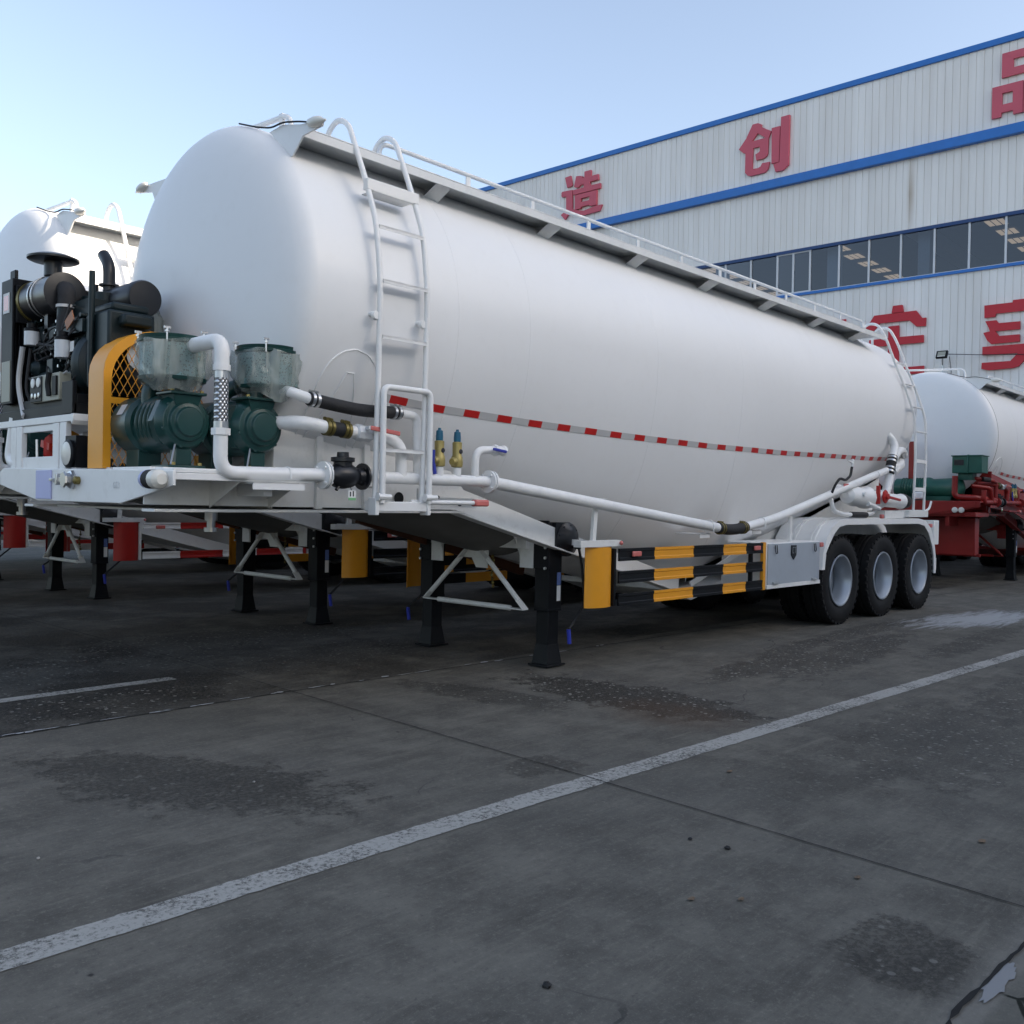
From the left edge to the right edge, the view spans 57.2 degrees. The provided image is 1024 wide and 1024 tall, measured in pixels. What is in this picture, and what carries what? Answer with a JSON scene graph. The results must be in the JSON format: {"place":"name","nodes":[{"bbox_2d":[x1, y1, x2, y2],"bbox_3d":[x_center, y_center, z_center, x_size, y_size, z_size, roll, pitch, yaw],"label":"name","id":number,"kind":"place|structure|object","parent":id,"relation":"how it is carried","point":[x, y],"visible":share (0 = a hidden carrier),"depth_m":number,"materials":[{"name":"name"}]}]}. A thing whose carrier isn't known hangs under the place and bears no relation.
{"place":"outdoors","nodes":[
{"label":"outdoors","id":0,"kind":"place"},
{"bbox_2d":[0,539,1023,1023],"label":"ground","id":1,"kind":"structure","parent":0,"point":[586,907],"depth_m":4.48,"materials":[{"name":"concrete"}]},
{"bbox_2d":[0,677,174,702],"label":"painted line","id":2,"kind":"object","parent":1,"relation":"on","point":[76,690],"visible":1,"depth_m":6.91,"materials":[{"name":"grey paint"}]},
{"bbox_2d":[1,527,182,558],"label":"tanker trailer","id":3,"kind":"object","parent":1,"relation":"on","point":[154,549],"depth_m":21.13,"materials":[{"name":"white paint"}]},
{"bbox_2d":[0,513,287,579],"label":"tanker trailer","id":4,"kind":"object","parent":1,"relation":"on","point":[16,530],"visible":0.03,"depth_m":15.33,"materials":[{"name":"white paint"}]},
{"bbox_2d":[0,495,406,598],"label":"tanker trailer","id":5,"kind":"object","parent":1,"relation":"on","point":[132,533],"visible":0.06,"depth_m":13.22,"materials":[{"name":"white paint"}]},
{"bbox_2d":[0,650,565,735],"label":"pavement joint","id":6,"kind":"object","parent":1,"relation":"on","point":[210,703],"visible":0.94,"depth_m":6.30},
{"bbox_2d":[0,198,623,624],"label":"tanker trailer","id":7,"kind":"object","parent":1,"relation":"on","point":[322,538],"visible":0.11,"depth_m":10.45,"materials":[{"name":"white metal"}]},
{"bbox_2d":[0,113,938,667],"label":"tanker trailer","id":8,"kind":"object","parent":1,"relation":"on","point":[308,317],"visible":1,"depth_m":7.16,"materials":[{"name":"white metal"}]},
{"bbox_2d":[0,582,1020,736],"bbox_3d":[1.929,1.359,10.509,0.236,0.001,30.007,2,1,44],"label":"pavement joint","id":9,"kind":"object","parent":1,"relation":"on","point":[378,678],"visible":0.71,"depth_m":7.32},
{"bbox_2d":[0,649,1023,971],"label":"painted line","id":10,"kind":"object","parent":1,"relation":"on","point":[120,923],"visible":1,"depth_m":3.93,"materials":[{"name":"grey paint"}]},
{"bbox_2d":[0,611,1023,906],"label":"pavement joint","id":11,"kind":"object","parent":1,"relation":"on","point":[618,785],"visible":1,"depth_m":4.62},
{"bbox_2d":[542,981,551,988],"bbox_3d":[0.106,1.413,2.808,0.029,0.021,0.031,1,1,10],"label":"lump","id":12,"kind":"object","parent":1,"relation":"on","point":[547,984],"visible":1,"depth_m":2.80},
{"bbox_2d":[874,368,1023,580],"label":"tanker trailer","id":13,"kind":"object","parent":1,"relation":"on","point":[975,466],"visible":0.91,"depth_m":17.43,"materials":[{"name":"white painted metal"},{"name":"red painted metal"},{"name":"rubber"}]},
{"bbox_2d":[940,555,970,560],"bbox_3d":[8.836,-0.750,24.289,2.639,4.164,12.084,2,1,43],"label":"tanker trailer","id":14,"kind":"object","parent":1,"relation":"on","point":[947,558],"visible":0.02,"depth_m":26.41,"materials":[{"name":"metal"}]},
{"bbox_2d":[946,942,1023,1023],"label":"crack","id":15,"kind":"object","parent":1,"relation":"on","point":[957,1008],"visible":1,"depth_m":2.84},
{"bbox_2d":[979,962,1015,1002],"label":"puddle","id":16,"kind":"object","parent":1,"relation":"on","point":[995,985],"visible":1,"depth_m":2.88,"materials":[{"name":"grey liquid"}]},
{"bbox_2d":[0,0,1023,231],"label":"sky","id":17,"kind":"structure","parent":0,"point":[100,100],"materials":[{"name":"blue"}]},
{"bbox_2d":[479,31,1023,391],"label":"workshop building","id":18,"kind":"structure","parent":0,"point":[884,192],"depth_m":32.17,"materials":[{"name":"white metal"}]},
{"bbox_2d":[702,265,724,277],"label":"window","id":19,"kind":"structure","parent":18,"relation":"in","point":[712,270],"depth_m":36.14,"materials":[{"name":"clear glass"}]},
{"bbox_2d":[725,261,749,286],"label":"window","id":20,"kind":"structure","parent":18,"relation":"in","point":[742,268],"depth_m":35.41,"materials":[{"name":"clear glass"}]},
{"bbox_2d":[750,256,776,295],"bbox_3d":[9.296,-8.640,34.768,1.060,1.490,0.070,2,1,42],"label":"window","id":21,"kind":"structure","parent":18,"relation":"in","point":[763,270],"depth_m":34.74,"materials":[{"name":"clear glass"}]},
{"bbox_2d":[776,253,791,295],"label":"window","id":22,"kind":"structure","parent":18,"relation":"in","point":[784,262],"depth_m":34.22,"materials":[{"name":"clear glass"}]},
{"bbox_2d":[561,48,1023,219],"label":"wall sign","id":23,"kind":"object","parent":18,"relation":"attached to","point":[780,155],"visible":0.97,"depth_m":34.42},
{"bbox_2d":[792,250,808,293],"bbox_3d":[10.383,-8.608,33.787,0.640,1.490,0.070,2,1,42],"label":"window","id":24,"kind":"structure","parent":18,"relation":"in","point":[800,260],"depth_m":33.80,"materials":[{"name":"clear glass"}]},
{"bbox_2d":[808,246,837,291],"bbox_3d":[11.014,-8.589,33.218,1.060,1.490,0.070,2,1,42],"label":"window","id":25,"kind":"structure","parent":18,"relation":"in","point":[823,262],"depth_m":33.23,"materials":[{"name":"clear glass"}]},
{"bbox_2d":[837,240,867,286],"bbox_3d":[11.797,-8.566,32.511,1.050,1.490,0.070,2,1,42],"label":"window","id":26,"kind":"structure","parent":18,"relation":"in","point":[852,257],"depth_m":32.53,"materials":[{"name":"clear glass"}]},
{"bbox_2d":[867,235,899,282],"bbox_3d":[12.584,-8.543,31.802,1.070,1.490,0.070,2,1,42],"label":"window","id":27,"kind":"structure","parent":18,"relation":"in","point":[883,253],"depth_m":31.81,"materials":[{"name":"clear glass"}]},
{"bbox_2d":[899,229,933,278],"bbox_3d":[13.380,-8.520,31.083,1.075,1.490,0.070,2,1,42],"label":"window","id":28,"kind":"structure","parent":18,"relation":"in","point":[916,248],"depth_m":31.09,"materials":[{"name":"clear glass"}]},
{"bbox_2d":[842,299,1023,373],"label":"wall sign","id":29,"kind":"object","parent":18,"relation":"attached to","point":[916,319],"visible":0.66,"depth_m":29.48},
{"bbox_2d":[933,223,968,273],"bbox_3d":[14.175,-8.497,30.367,1.065,1.490,0.070,2,1,42],"label":"window","id":30,"kind":"structure","parent":18,"relation":"in","point":[950,243],"depth_m":30.38,"materials":[{"name":"clear glass"}]},
{"bbox_2d":[935,350,1023,371],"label":"floodlight","id":31,"kind":"object","parent":18,"relation":"attached to","point":[942,355],"visible":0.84,"depth_m":30.03,"materials":[{"name":"metal"}]},
{"bbox_2d":[967,217,1004,268],"bbox_3d":[14.967,-8.473,29.652,1.070,1.490,0.070,2,1,42],"label":"window","id":32,"kind":"structure","parent":18,"relation":"in","point":[986,238],"depth_m":29.65,"materials":[{"name":"clear glass"}]},
{"bbox_2d":[1004,213,1023,263],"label":"window","id":33,"kind":"structure","parent":18,"relation":"in","point":[1014,224],"depth_m":29.12,"materials":[{"name":"clear glass"}]}
]}

